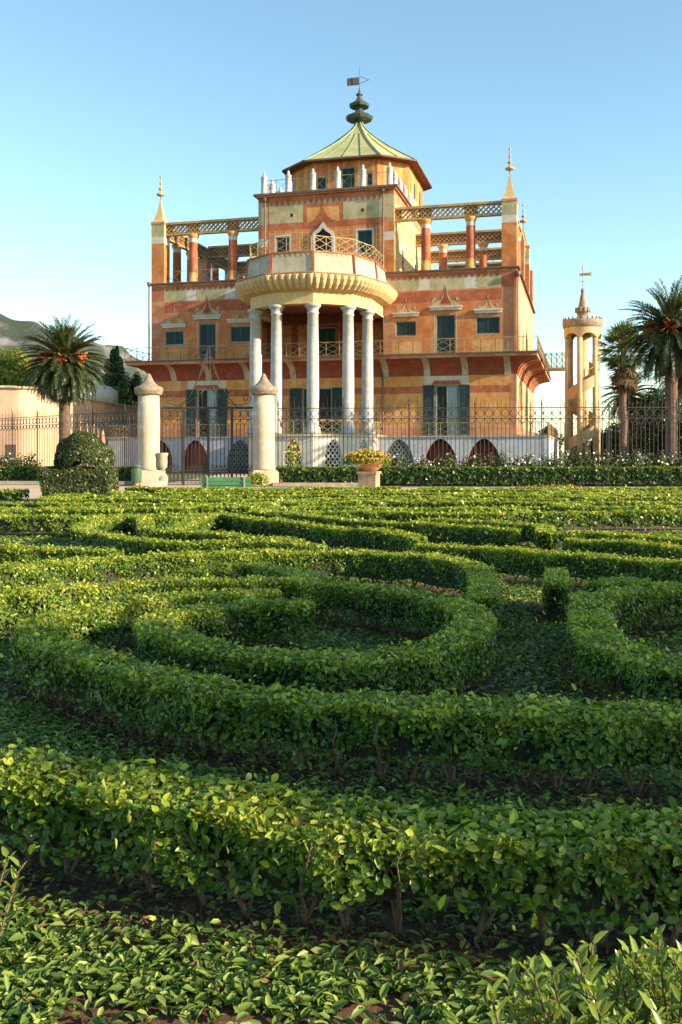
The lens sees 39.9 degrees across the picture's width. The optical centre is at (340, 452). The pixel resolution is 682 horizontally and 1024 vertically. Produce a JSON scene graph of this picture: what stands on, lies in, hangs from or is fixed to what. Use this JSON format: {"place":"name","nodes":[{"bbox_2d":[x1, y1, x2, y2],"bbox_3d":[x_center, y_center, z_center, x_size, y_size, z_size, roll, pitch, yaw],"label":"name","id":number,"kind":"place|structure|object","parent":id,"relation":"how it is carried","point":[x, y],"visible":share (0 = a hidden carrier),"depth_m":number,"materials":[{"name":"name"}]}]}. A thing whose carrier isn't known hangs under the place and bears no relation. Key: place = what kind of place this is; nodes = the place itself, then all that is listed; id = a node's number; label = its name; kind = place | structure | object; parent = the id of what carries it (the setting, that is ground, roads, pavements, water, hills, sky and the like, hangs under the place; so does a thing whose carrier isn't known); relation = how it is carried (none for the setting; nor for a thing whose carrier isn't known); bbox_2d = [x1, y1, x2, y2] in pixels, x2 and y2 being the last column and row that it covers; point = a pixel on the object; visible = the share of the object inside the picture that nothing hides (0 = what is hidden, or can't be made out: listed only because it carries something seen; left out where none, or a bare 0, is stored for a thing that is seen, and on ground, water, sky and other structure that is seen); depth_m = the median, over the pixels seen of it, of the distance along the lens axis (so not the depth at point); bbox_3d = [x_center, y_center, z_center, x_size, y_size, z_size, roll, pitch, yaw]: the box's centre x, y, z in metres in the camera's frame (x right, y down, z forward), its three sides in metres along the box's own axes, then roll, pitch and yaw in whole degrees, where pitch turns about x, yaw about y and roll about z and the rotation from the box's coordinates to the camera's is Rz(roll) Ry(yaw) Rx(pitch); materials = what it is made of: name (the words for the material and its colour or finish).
{"place":"outdoors","nodes":[
{"label":"outdoors","id":0,"kind":"place"},
{"bbox_2d":[0,385,137,466],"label":"wall","id":1,"kind":"structure","parent":0,"point":[16,400],"depth_m":74.96,"materials":[{"name":"paint"}]},
{"bbox_2d":[0,314,146,405],"bbox_3d":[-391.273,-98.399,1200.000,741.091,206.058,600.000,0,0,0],"label":"mountain","id":2,"kind":"structure","parent":0,"point":[13,332],"depth_m":1126.69,"materials":[{"name":"green plant"}]},
{"bbox_2d":[0,474,635,498],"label":"sandy path","id":3,"kind":"structure","parent":0,"point":[35,491],"depth_m":46.40,"materials":[{"name":"beige sand"}]},
{"bbox_2d":[131,464,141,485],"bbox_3d":[-10.150,1.150,46.600,0.580,1.100,0.580,0,0,0],"label":"litter bin","id":4,"kind":"object","parent":3,"relation":"on","point":[136,474],"visible":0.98,"depth_m":46.39,"materials":[{"name":"green metal"}]},
{"bbox_2d":[156,453,167,485],"bbox_3d":[-9.032,0.865,47.400,0.619,1.670,0.619,0,0,0],"label":"stone urn","id":5,"kind":"object","parent":3,"relation":"on","point":[162,461],"visible":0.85,"depth_m":47.19,"materials":[{"name":"beige stone"}]},
{"bbox_2d":[162,347,252,484],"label":"iron gate","id":6,"kind":"structure","parent":3,"relation":"on","point":[183,470],"depth_m":48.28,"materials":[{"name":"black metal"}]},
{"bbox_2d":[201,475,251,489],"bbox_3d":[-4.443,1.300,36.495,1.940,0.810,0.670,0,0,2],"label":"park bench","id":7,"kind":"object","parent":3,"relation":"on","point":[222,482],"visible":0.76,"depth_m":36.24,"materials":[{"name":"green paint"}]},
{"bbox_2d":[246,472,269,486],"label":"flowering shrub","id":8,"kind":"object","parent":3,"relation":"on","point":[257,478],"visible":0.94,"depth_m":45.66,"materials":[{"name":"yellow plant"}]},
{"bbox_2d":[341,449,391,487],"bbox_3d":[1.192,0.761,44.299,2.400,1.878,1.724,0,0,0],"label":"flower bowl","id":9,"kind":"object","parent":3,"relation":"on","point":[371,462],"visible":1,"depth_m":43.91,"materials":[{"name":"beige ceramic"}]},
{"bbox_2d":[0,499,681,1023],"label":"garden soil","id":10,"kind":"structure","parent":0,"point":[344,1011],"depth_m":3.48,"materials":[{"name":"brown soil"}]},
{"bbox_2d":[0,846,26,974],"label":"shrub","id":11,"kind":"object","parent":10,"relation":"on","point":[5,893],"visible":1,"depth_m":2.08,"materials":[{"name":"green plant"}]},
{"bbox_2d":[0,487,29,501],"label":"hedge","id":12,"kind":"object","parent":10,"relation":"on","point":[8,494],"visible":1,"depth_m":31.23,"materials":[{"name":"green plant"}]},
{"bbox_2d":[0,505,123,518],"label":"hedge","id":13,"kind":"object","parent":10,"relation":"on","point":[88,510],"visible":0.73,"depth_m":20.81,"materials":[{"name":"green plant"}]},
{"bbox_2d":[0,542,129,564],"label":"hedge","id":14,"kind":"object","parent":10,"relation":"on","point":[13,553],"visible":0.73,"depth_m":12.42,"materials":[{"name":"green plant"}]},
{"bbox_2d":[36,430,119,495],"bbox_3d":[-8.811,0.524,31.599,2.450,2.536,1.665,0,0,0],"label":"topiary","id":15,"kind":"object","parent":10,"relation":"on","point":[64,474],"visible":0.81,"depth_m":31.02,"materials":[{"name":"green plant"}]},
{"bbox_2d":[0,511,199,533],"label":"hedge","id":16,"kind":"object","parent":10,"relation":"on","point":[11,523],"visible":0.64,"depth_m":18.60,"materials":[{"name":"green plant"}]},
{"bbox_2d":[0,500,279,509],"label":"hedge","id":17,"kind":"object","parent":10,"relation":"on","point":[31,504],"visible":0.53,"depth_m":23.26,"materials":[{"name":"green plant"}]},
{"bbox_2d":[46,513,329,557],"bbox_3d":[-3.105,1.455,15.379,2.790,0.537,7.659,0,0,-32],"label":"hedge","id":18,"kind":"object","parent":10,"relation":"on","point":[100,532],"visible":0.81,"depth_m":13.87,"materials":[{"name":"green plant"}]},
{"bbox_2d":[144,525,303,541],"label":"hedge","id":19,"kind":"object","parent":10,"relation":"on","point":[180,534],"visible":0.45,"depth_m":14.80,"materials":[{"name":"green plant"}]},
{"bbox_2d":[50,492,449,500],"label":"hedge","id":20,"kind":"object","parent":10,"relation":"on","point":[88,495],"visible":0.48,"depth_m":27.45,"materials":[{"name":"green plant"}]},
{"bbox_2d":[124,485,400,492],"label":"hedge","id":21,"kind":"object","parent":10,"relation":"on","point":[148,489],"visible":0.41,"depth_m":33.48,"materials":[{"name":"green plant"}]},
{"bbox_2d":[0,572,539,717],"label":"hedge","id":22,"kind":"object","parent":10,"relation":"on","point":[456,647],"visible":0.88,"depth_m":7.32,"materials":[{"name":"green plant"}]},
{"bbox_2d":[0,544,539,635],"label":"hedge","id":23,"kind":"object","parent":10,"relation":"on","point":[471,580],"visible":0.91,"depth_m":11.46,"materials":[{"name":"green plant"}]},
{"bbox_2d":[0,503,540,516],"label":"hedge","id":24,"kind":"object","parent":10,"relation":"on","point":[240,510],"visible":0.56,"depth_m":21.65,"materials":[{"name":"green plant"}]},
{"bbox_2d":[165,559,381,593],"bbox_3d":[-0.912,1.456,10.435,2.784,0.541,1.424,0,0,27],"label":"hedge","id":25,"kind":"object","parent":10,"relation":"on","point":[239,569],"visible":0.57,"depth_m":10.27,"materials":[{"name":"green plant"}]},
{"bbox_2d":[35,495,568,505],"bbox_3d":[-1.152,1.451,25.710,14.686,0.566,2.032,0,0,1],"label":"hedge","id":26,"kind":"object","parent":10,"relation":"on","point":[81,499],"visible":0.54,"depth_m":25.64,"materials":[{"name":"green plant"}]},
{"bbox_2d":[157,510,447,552],"bbox_3d":[-1.558,1.446,16.350,3.645,0.549,7.134,0,0,-40],"label":"hedge","id":27,"kind":"object","parent":10,"relation":"on","point":[382,538],"visible":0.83,"depth_m":16.31,"materials":[{"name":"green plant"}]},
{"bbox_2d":[0,528,681,1023],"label":"leaf clippings","id":28,"kind":"object","parent":10,"relation":"on","point":[36,988],"visible":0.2,"depth_m":3.26,"materials":[{"name":"green plant"}]},
{"bbox_2d":[0,733,681,954],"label":"hedge","id":29,"kind":"object","parent":10,"relation":"on","point":[613,862],"visible":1,"depth_m":3.24,"materials":[{"name":"green plant"}]},
{"bbox_2d":[0,583,681,799],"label":"hedge","id":30,"kind":"object","parent":10,"relation":"on","point":[54,651],"visible":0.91,"depth_m":4.84,"materials":[{"name":"green plant"}]},
{"bbox_2d":[107,488,608,497],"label":"hedge","id":31,"kind":"object","parent":10,"relation":"on","point":[280,492],"visible":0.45,"depth_m":29.56,"materials":[{"name":"green plant"}]},
{"bbox_2d":[159,487,640,494],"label":"hedge","id":32,"kind":"object","parent":10,"relation":"on","point":[425,490],"visible":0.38,"depth_m":31.61,"materials":[{"name":"green plant"}]},
{"bbox_2d":[283,509,526,546],"bbox_3d":[0.772,1.438,17.491,5.786,0.537,1.442,0,0,42],"label":"hedge","id":33,"kind":"object","parent":10,"relation":"on","point":[477,535],"visible":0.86,"depth_m":16.53,"materials":[{"name":"green plant"}]},
{"bbox_2d":[245,506,681,529],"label":"hedge","id":34,"kind":"object","parent":10,"relation":"on","point":[633,518],"visible":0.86,"depth_m":20.03,"materials":[{"name":"green plant"}]},
{"bbox_2d":[278,498,681,511],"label":"hedge","id":35,"kind":"object","parent":10,"relation":"on","point":[387,502],"visible":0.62,"depth_m":24.18,"materials":[{"name":"green plant"}]},
{"bbox_2d":[417,515,570,549],"bbox_3d":[2.731,1.451,16.547,3.738,0.508,2.370,0,0,37],"label":"hedge","id":36,"kind":"object","parent":10,"relation":"on","point":[534,533],"visible":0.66,"depth_m":16.75,"materials":[{"name":"green plant"}]},
{"bbox_2d":[408,540,681,585],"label":"hedge","id":37,"kind":"object","parent":10,"relation":"on","point":[536,561],"visible":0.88,"depth_m":11.89,"materials":[{"name":"green plant"}]},
{"bbox_2d":[417,485,681,491],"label":"hedge","id":38,"kind":"object","parent":10,"relation":"on","point":[652,488],"visible":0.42,"depth_m":33.18,"materials":[{"name":"green plant"}]},
{"bbox_2d":[444,490,681,501],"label":"hedge","id":39,"kind":"object","parent":10,"relation":"on","point":[517,495],"visible":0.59,"depth_m":28.02,"materials":[{"name":"green plant"}]},
{"bbox_2d":[503,565,628,621],"bbox_3d":[2.107,1.455,9.704,1.609,0.537,1.244,0,0,0],"label":"topiary shrub","id":40,"kind":"object","parent":10,"relation":"on","point":[555,583],"visible":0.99,"depth_m":9.27,"materials":[{"name":"green plant"}]},
{"bbox_2d":[484,924,681,1023],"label":"shrub","id":41,"kind":"object","parent":10,"relation":"on","point":[640,990],"visible":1,"depth_m":1.62,"materials":[{"name":"green plant"}]},
{"bbox_2d":[508,577,681,708],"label":"hedge","id":42,"kind":"object","parent":10,"relation":"on","point":[603,650],"visible":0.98,"depth_m":6.43,"materials":[{"name":"green plant"}]},
{"bbox_2d":[543,528,681,552],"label":"hedge","id":43,"kind":"object","parent":10,"relation":"on","point":[556,539],"visible":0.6,"depth_m":14.73,"materials":[{"name":"green plant"}]},
{"bbox_2d":[543,502,681,513],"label":"hedge","id":44,"kind":"object","parent":10,"relation":"on","point":[563,507],"visible":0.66,"depth_m":21.99,"materials":[{"name":"green plant"}]},
{"bbox_2d":[581,570,650,592],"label":"hedge","id":45,"kind":"object","parent":10,"relation":"on","point":[621,580],"visible":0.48,"depth_m":9.47,"materials":[{"name":"green plant"}]},
{"bbox_2d":[561,535,681,559],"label":"hedge","id":46,"kind":"object","parent":10,"relation":"on","point":[633,547],"visible":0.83,"depth_m":13.24,"materials":[{"name":"green plant"}]},
{"bbox_2d":[569,494,681,504],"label":"hedge","id":47,"kind":"object","parent":10,"relation":"on","point":[594,498],"visible":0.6,"depth_m":26.30,"materials":[{"name":"green plant"}]},
{"bbox_2d":[599,488,681,495],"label":"hedge","id":48,"kind":"object","parent":10,"relation":"on","point":[668,491],"visible":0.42,"depth_m":30.26,"materials":[{"name":"green plant"}]},
{"bbox_2d":[0,452,681,487],"bbox_3d":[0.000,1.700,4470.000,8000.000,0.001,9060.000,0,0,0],"label":"ground","id":49,"kind":"structure","parent":0,"point":[201,475],"depth_m":48.02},
{"bbox_2d":[0,450,17,466],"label":"rose bush","id":50,"kind":"object","parent":49,"relation":"on","point":[7,461],"visible":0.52,"depth_m":52.49,"materials":[{"name":"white plant"}]},
{"bbox_2d":[0,346,37,386],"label":"pine tree","id":51,"kind":"object","parent":49,"relation":"on","point":[8,369],"visible":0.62,"depth_m":115.95,"materials":[{"name":"green plant"}]},
{"bbox_2d":[12,450,42,466],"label":"rose bush","id":52,"kind":"object","parent":49,"relation":"on","point":[29,462],"visible":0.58,"depth_m":52.47,"materials":[{"name":"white plant"}]},
{"bbox_2d":[12,314,110,441],"bbox_3d":[-16.151,-3.169,54.504,5.537,9.738,5.519,0,0,0],"label":"date palm","id":53,"kind":"object","parent":49,"relation":"on","point":[63,377],"visible":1,"depth_m":53.72,"materials":[{"name":"green plant"}]},
{"bbox_2d":[0,465,132,480],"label":"hedge","id":54,"kind":"object","parent":49,"relation":"on","point":[18,473],"visible":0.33,"depth_m":50.16,"materials":[{"name":"green plant"}]},
{"bbox_2d":[0,481,134,484],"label":"kerb","id":55,"kind":"structure","parent":49,"relation":"on","point":[37,482],"depth_m":49.44,"materials":[{"name":"stone"}]},
{"bbox_2d":[0,401,137,466],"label":"iron fence","id":56,"kind":"object","parent":49,"relation":"on","point":[12,427],"visible":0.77,"depth_m":59.48,"materials":[{"name":"metal"}]},
{"bbox_2d":[101,345,135,405],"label":"cedar tree","id":57,"kind":"object","parent":49,"relation":"on","point":[117,381],"visible":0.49,"depth_m":111.40,"materials":[{"name":"green plant"}]},
{"bbox_2d":[124,371,142,406],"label":"tree","id":58,"kind":"object","parent":49,"relation":"on","point":[135,381],"visible":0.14,"depth_m":114.90,"materials":[{"name":"green plant"}]},
{"bbox_2d":[134,373,162,485],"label":"gate pillar","id":59,"kind":"structure","parent":49,"relation":"on","point":[148,390],"depth_m":47.10,"materials":[{"name":"stone"}]},
{"bbox_2d":[249,373,278,485],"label":"gate pillar","id":60,"kind":"structure","parent":49,"relation":"on","point":[263,391],"depth_m":47.12,"materials":[{"name":"stone"}]},
{"bbox_2d":[283,438,300,466],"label":"climbing rose","id":61,"kind":"object","parent":49,"relation":"on","point":[292,455],"visible":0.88,"depth_m":48.54,"materials":[{"name":"yellow plant"}]},
{"bbox_2d":[273,483,357,485],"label":"kerb","id":62,"kind":"structure","parent":49,"relation":"on","point":[315,484],"depth_m":46.75,"materials":[{"name":"stone"}]},
{"bbox_2d":[107,67,558,473],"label":"palace","id":63,"kind":"structure","parent":49,"relation":"on","point":[337,288],"depth_m":78.83,"materials":[{"name":"paint"}]},
{"bbox_2d":[165,331,183,344],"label":"window","id":64,"kind":"structure","parent":63,"relation":"in","point":[171,337],"depth_m":83.66,"materials":[{"name":"teal paint"}]},
{"bbox_2d":[186,441,206,471],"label":"basement door","id":65,"kind":"structure","parent":63,"relation":"in","point":[188,457],"depth_m":80.39,"materials":[{"name":"brown wood"}]},
{"bbox_2d":[186,389,226,436],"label":"french window","id":66,"kind":"structure","parent":63,"relation":"in","point":[208,396],"depth_m":82.92,"materials":[{"name":"teal paint"}]},
{"bbox_2d":[199,323,215,358],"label":"window","id":67,"kind":"structure","parent":63,"relation":"in","point":[207,332],"depth_m":82.86,"materials":[{"name":"teal paint"}]},
{"bbox_2d":[229,440,247,471],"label":"lattice window","id":68,"kind":"structure","parent":63,"relation":"in","point":[238,442],"depth_m":78.97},
{"bbox_2d":[231,326,249,341],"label":"window","id":69,"kind":"structure","parent":63,"relation":"in","point":[238,333],"depth_m":82.08,"materials":[{"name":"teal paint"}]},
{"bbox_2d":[276,236,289,251],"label":"window","id":70,"kind":"structure","parent":63,"relation":"in","point":[279,244],"depth_m":81.12,"materials":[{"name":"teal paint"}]},
{"bbox_2d":[284,439,301,466],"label":"lattice window","id":71,"kind":"structure","parent":63,"relation":"in","point":[300,458],"depth_m":71.31,"materials":[{"name":"white paint"}]},
{"bbox_2d":[290,387,341,433],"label":"french window","id":72,"kind":"structure","parent":63,"relation":"in","point":[327,396],"depth_m":80.29,"materials":[{"name":"teal paint"}]},
{"bbox_2d":[315,229,330,250],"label":"tower door","id":73,"kind":"structure","parent":63,"relation":"in","point":[322,233],"depth_m":80.20,"materials":[{"name":"glass"}]},
{"bbox_2d":[318,327,335,355],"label":"window","id":74,"kind":"structure","parent":63,"relation":"in","point":[328,335],"depth_m":82.80,"materials":[{"name":"teal paint"}]},
{"bbox_2d":[324,439,341,466],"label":"lattice window","id":75,"kind":"structure","parent":63,"relation":"in","point":[327,459],"depth_m":71.49,"materials":[{"name":"white paint"}]},
{"bbox_2d":[342,167,354,187],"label":"window","id":76,"kind":"structure","parent":63,"relation":"in","point":[350,182],"depth_m":86.46,"materials":[{"name":"teal glass"}]},
{"bbox_2d":[357,230,371,252],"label":"window","id":77,"kind":"structure","parent":63,"relation":"in","point":[365,236],"depth_m":79.30,"materials":[{"name":"teal paint"}]},
{"bbox_2d":[385,439,412,466],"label":"lattice window","id":78,"kind":"structure","parent":63,"relation":"in","point":[392,449],"depth_m":75.56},
{"bbox_2d":[396,321,415,335],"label":"window","id":79,"kind":"structure","parent":63,"relation":"in","point":[407,328],"depth_m":78.42,"materials":[{"name":"teal paint"}]},
{"bbox_2d":[436,315,454,352],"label":"window","id":80,"kind":"structure","parent":63,"relation":"in","point":[445,324],"depth_m":77.58,"materials":[{"name":"teal paint"}]},
{"bbox_2d":[423,384,469,435],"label":"french window","id":81,"kind":"structure","parent":63,"relation":"in","point":[445,395],"depth_m":77.62,"materials":[{"name":"teal paint"}]},
{"bbox_2d":[476,317,499,333],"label":"window","id":82,"kind":"structure","parent":63,"relation":"in","point":[484,325],"depth_m":76.71,"materials":[{"name":"teal paint"}]},
{"bbox_2d":[545,352,564,370],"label":"footbridge","id":83,"kind":"object","parent":63,"relation":"attached to","point":[556,368],"visible":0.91,"depth_m":87.45,"materials":[{"name":"metal"}]},
{"bbox_2d":[382,452,409,484],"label":"rose bush","id":84,"kind":"object","parent":49,"relation":"on","point":[394,463],"visible":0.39,"depth_m":48.37,"materials":[{"name":"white plant"}]},
{"bbox_2d":[407,454,434,484],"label":"rose bush","id":85,"kind":"object","parent":49,"relation":"on","point":[423,464],"visible":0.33,"depth_m":48.22,"materials":[{"name":"green plant"}]},
{"bbox_2d":[431,451,461,484],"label":"rose bush","id":86,"kind":"object","parent":49,"relation":"on","point":[449,462],"visible":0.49,"depth_m":48.28,"materials":[{"name":"green plant"}]},
{"bbox_2d":[459,453,486,484],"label":"rose bush","id":87,"kind":"object","parent":49,"relation":"on","point":[474,463],"visible":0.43,"depth_m":48.24,"materials":[{"name":"green plant"}]},
{"bbox_2d":[276,465,681,485],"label":"hedge","id":88,"kind":"object","parent":49,"relation":"on","point":[512,475],"visible":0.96,"depth_m":47.06,"materials":[{"name":"green plant"}]},
{"bbox_2d":[277,395,681,485],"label":"iron fence","id":89,"kind":"object","parent":49,"relation":"on","point":[541,418],"visible":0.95,"depth_m":48.51,"materials":[{"name":"metal"}]},
{"bbox_2d":[485,451,516,484],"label":"rose bush","id":90,"kind":"object","parent":49,"relation":"on","point":[501,462],"visible":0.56,"depth_m":48.20,"materials":[{"name":"green plant"}]},
{"bbox_2d":[511,453,542,470],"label":"rose bush","id":91,"kind":"object","parent":49,"relation":"on","point":[528,461],"visible":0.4,"depth_m":48.14,"materials":[{"name":"green plant"}]},
{"bbox_2d":[536,450,568,484],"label":"rose bush","id":92,"kind":"object","parent":49,"relation":"on","point":[555,463],"visible":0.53,"depth_m":48.04,"materials":[{"name":"green plant"}]},
{"bbox_2d":[562,447,597,470],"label":"rose bush","id":93,"kind":"object","parent":49,"relation":"on","point":[580,462],"visible":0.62,"depth_m":48.05,"materials":[{"name":"green plant"}]},
{"bbox_2d":[562,265,602,466],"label":"spiral stair tower","id":94,"kind":"structure","parent":49,"relation":"on","point":[583,327],"depth_m":86.33,"materials":[{"name":"yellow stone"}]},
{"bbox_2d":[588,449,623,466],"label":"rose bush","id":95,"kind":"object","parent":49,"relation":"on","point":[606,461],"visible":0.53,"depth_m":48.04,"materials":[{"name":"green plant"}]},
{"bbox_2d":[593,317,644,463],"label":"fan palm","id":96,"kind":"object","parent":49,"relation":"on","point":[622,381],"visible":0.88,"depth_m":77.69,"materials":[{"name":"green plant"}]},
{"bbox_2d":[600,420,644,462],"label":"tree","id":97,"kind":"object","parent":49,"relation":"on","point":[605,443],"visible":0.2,"depth_m":99.43,"materials":[{"name":"green plant"}]},
{"bbox_2d":[600,365,656,456],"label":"date palm","id":98,"kind":"object","parent":49,"relation":"on","point":[629,399],"visible":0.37,"depth_m":91.43,"materials":[{"name":"green plant"}]},
{"bbox_2d":[616,450,649,466],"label":"rose bush","id":99,"kind":"object","parent":49,"relation":"on","point":[630,462],"visible":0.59,"depth_m":47.94,"materials":[{"name":"green plant"}]},
{"bbox_2d":[617,275,681,466],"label":"date palm","id":100,"kind":"object","parent":49,"relation":"on","point":[662,332],"visible":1,"depth_m":63.32,"materials":[{"name":"green plant"}]},
{"bbox_2d":[629,392,681,464],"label":"tree","id":101,"kind":"object","parent":49,"relation":"on","point":[657,437],"visible":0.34,"depth_m":81.56,"materials":[{"name":"green plant"}]},
{"bbox_2d":[642,450,675,466],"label":"rose bush","id":102,"kind":"object","parent":49,"relation":"on","point":[660,461],"visible":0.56,"depth_m":47.85,"materials":[{"name":"green plant"}]},
{"bbox_2d":[0,0,681,451],"label":"sky","id":103,"kind":"structure","parent":0,"point":[100,100],"materials":[{"name":"blue"}]},
{"bbox_2d":[629,386,680,464],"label":"tree","id":104,"kind":"object","parent":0,"point":[643,401],"visible":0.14,"depth_m":88.84,"materials":[{"name":"green plant"}]},
{"bbox_2d":[647,372,681,401],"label":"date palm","id":105,"kind":"object","parent":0,"point":[679,388],"visible":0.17,"depth_m":95.44,"materials":[{"name":"green plant"}]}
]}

